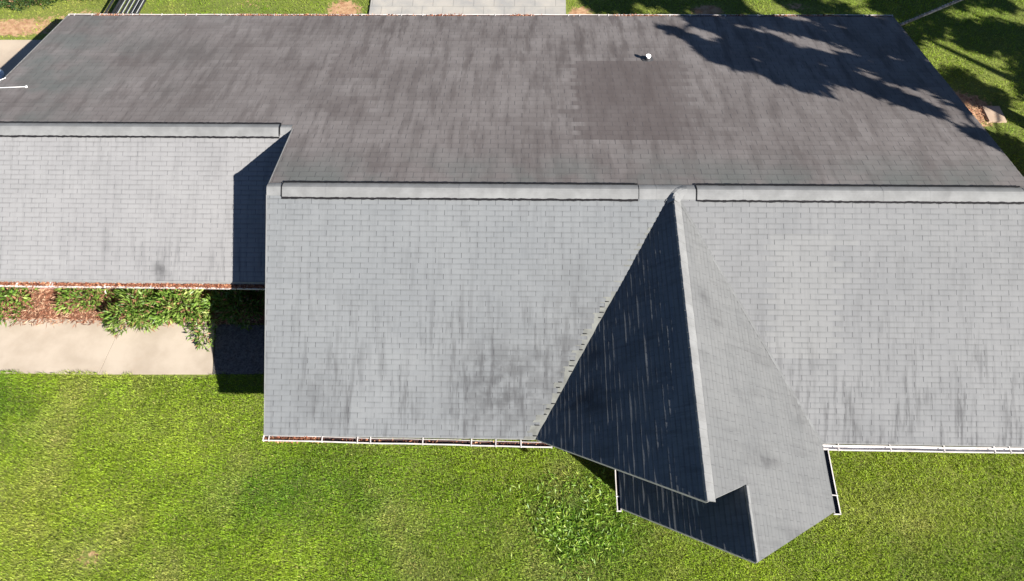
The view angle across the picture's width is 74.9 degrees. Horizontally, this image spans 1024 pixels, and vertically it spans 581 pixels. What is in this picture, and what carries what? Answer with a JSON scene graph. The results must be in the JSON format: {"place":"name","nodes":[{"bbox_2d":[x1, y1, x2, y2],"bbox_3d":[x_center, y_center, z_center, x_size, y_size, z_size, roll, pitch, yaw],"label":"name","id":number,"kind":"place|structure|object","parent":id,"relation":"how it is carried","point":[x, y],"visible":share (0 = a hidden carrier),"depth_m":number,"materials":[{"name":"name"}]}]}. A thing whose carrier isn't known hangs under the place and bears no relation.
{"place":"outdoors","nodes":[
{"label":"outdoors","id":0,"kind":"place"},
{"bbox_2d":[369,0,565,13],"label":"driveway","id":1,"kind":"structure","parent":0,"point":[467,6],"depth_m":22.86,"materials":[{"name":"concrete"}]},
{"bbox_2d":[0,0,1023,580],"bbox_3d":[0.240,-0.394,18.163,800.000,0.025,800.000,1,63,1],"label":"ground","id":2,"kind":"structure","parent":0,"point":[18,24],"depth_m":15.67,"materials":[{"name":"green plant"}]},
{"bbox_2d":[0,40,41,74],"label":"concrete slab","id":3,"kind":"structure","parent":2,"relation":"on","point":[13,53],"depth_m":22.23,"materials":[{"name":"beige concrete"}]},
{"bbox_2d":[0,69,5,80],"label":"round bin","id":4,"kind":"object","parent":3,"relation":"on","point":[2,75],"visible":0.33,"depth_m":20.93,"materials":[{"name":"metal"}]},
{"bbox_2d":[0,0,57,10],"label":"dark shrub","id":5,"kind":"object","parent":2,"relation":"on","point":[13,3],"visible":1,"depth_m":22.97,"materials":[{"name":"green plant"}]},
{"bbox_2d":[0,318,121,374],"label":"walkway","id":6,"kind":"structure","parent":2,"relation":"on","point":[26,348],"depth_m":17.35,"materials":[{"name":"concrete"}]},
{"bbox_2d":[104,0,145,13],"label":"metal bench","id":7,"kind":"object","parent":2,"relation":"on","point":[118,6],"visible":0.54,"depth_m":22.53,"materials":[{"name":"grey metal"}]},
{"bbox_2d":[0,287,264,322],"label":"planting bed","id":8,"kind":"object","parent":2,"relation":"on","point":[103,306],"visible":0.11,"depth_m":17.87,"materials":[{"name":"soil"}]},
{"bbox_2d":[0,287,39,325],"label":"shrub","id":9,"kind":"object","parent":8,"relation":"on","point":[14,291],"visible":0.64,"depth_m":17.61,"materials":[{"name":"green plant"}]},
{"bbox_2d":[51,288,126,314],"bbox_3d":[-11.239,-0.047,17.807,2.252,0.653,1.461,1,63,1],"label":"shrub","id":10,"kind":"object","parent":8,"relation":"on","point":[64,292],"visible":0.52,"depth_m":17.62,"materials":[{"name":"green plant"}]},
{"bbox_2d":[95,288,172,339],"bbox_3d":[-9.931,0.450,17.460,1.834,0.805,1.918,-40,69,-17],"label":"spiky shrub","id":11,"kind":"object","parent":8,"relation":"on","point":[123,304],"visible":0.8,"depth_m":17.35,"materials":[{"name":"green plant"}]},
{"bbox_2d":[135,289,217,332],"bbox_3d":[-8.813,0.400,17.461,1.975,0.787,1.842,-41,69,-18],"label":"spiky shrub","id":12,"kind":"object","parent":8,"relation":"on","point":[191,301],"visible":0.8,"depth_m":17.37,"materials":[{"name":"green plant"}]},
{"bbox_2d":[200,284,264,330],"bbox_3d":[-7.249,0.169,17.594,1.861,0.710,1.537,20,65,11],"label":"shrub","id":13,"kind":"object","parent":8,"relation":"on","point":[224,311],"visible":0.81,"depth_m":17.42,"materials":[{"name":"green plant"}]},
{"bbox_2d":[99,319,215,374],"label":"walkway","id":14,"kind":"structure","parent":2,"relation":"on","point":[165,350],"depth_m":17.23,"materials":[{"name":"concrete"}]},
{"bbox_2d":[185,293,222,351],"bbox_3d":[-8.027,0.770,17.420,0.816,0.502,1.719,1,63,1],"label":"spiky shrub","id":15,"kind":"object","parent":2,"relation":"on","point":[197,338],"visible":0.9,"depth_m":17.28,"materials":[{"name":"green plant"}]},
{"bbox_2d":[213,324,264,374],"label":"walkway","id":16,"kind":"structure","parent":2,"relation":"on","point":[238,350],"depth_m":17.26,"materials":[{"name":"grey concrete"}]},
{"bbox_2d":[0,95,990,328],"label":"pine straw","id":17,"kind":"object","parent":2,"relation":"on","point":[44,291],"visible":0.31,"depth_m":17.81,"materials":[{"name":"plant"}]},
{"bbox_2d":[0,13,1023,563],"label":"house","id":18,"kind":"structure","parent":2,"relation":"on","point":[726,283],"depth_m":14.62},
{"bbox_2d":[0,13,883,445],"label":"leaf litter","id":19,"kind":"object","parent":18,"relation":"on","point":[116,285],"visible":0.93,"depth_m":16.32,"materials":[{"name":"brown plant"}]},
{"bbox_2d":[479,464,655,580],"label":"coarse grass","id":20,"kind":"structure","parent":2,"relation":"on","point":[570,530],"depth_m":15.17,"materials":[{"name":"green plant"}]},
{"bbox_2d":[981,106,1006,122],"bbox_3d":[14.733,-5.380,20.458,0.580,0.110,0.620,1,63,1],"label":"concrete cover","id":21,"kind":"object","parent":2,"relation":"on","point":[994,114],"visible":1,"depth_m":20.40,"materials":[{"name":"beige concrete"}]},
{"bbox_3d":[16.203,-5.937,14.130,1.800,12.141,0.320,1,63,1],"label":"utility pole","id":22,"kind":"object","parent":2,"relation":"on","visible":0},
{"bbox_2d":[900,0,961,25],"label":"service cable","id":23,"kind":"object","parent":22,"relation":"attached to","point":[929,12],"visible":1,"depth_m":18.94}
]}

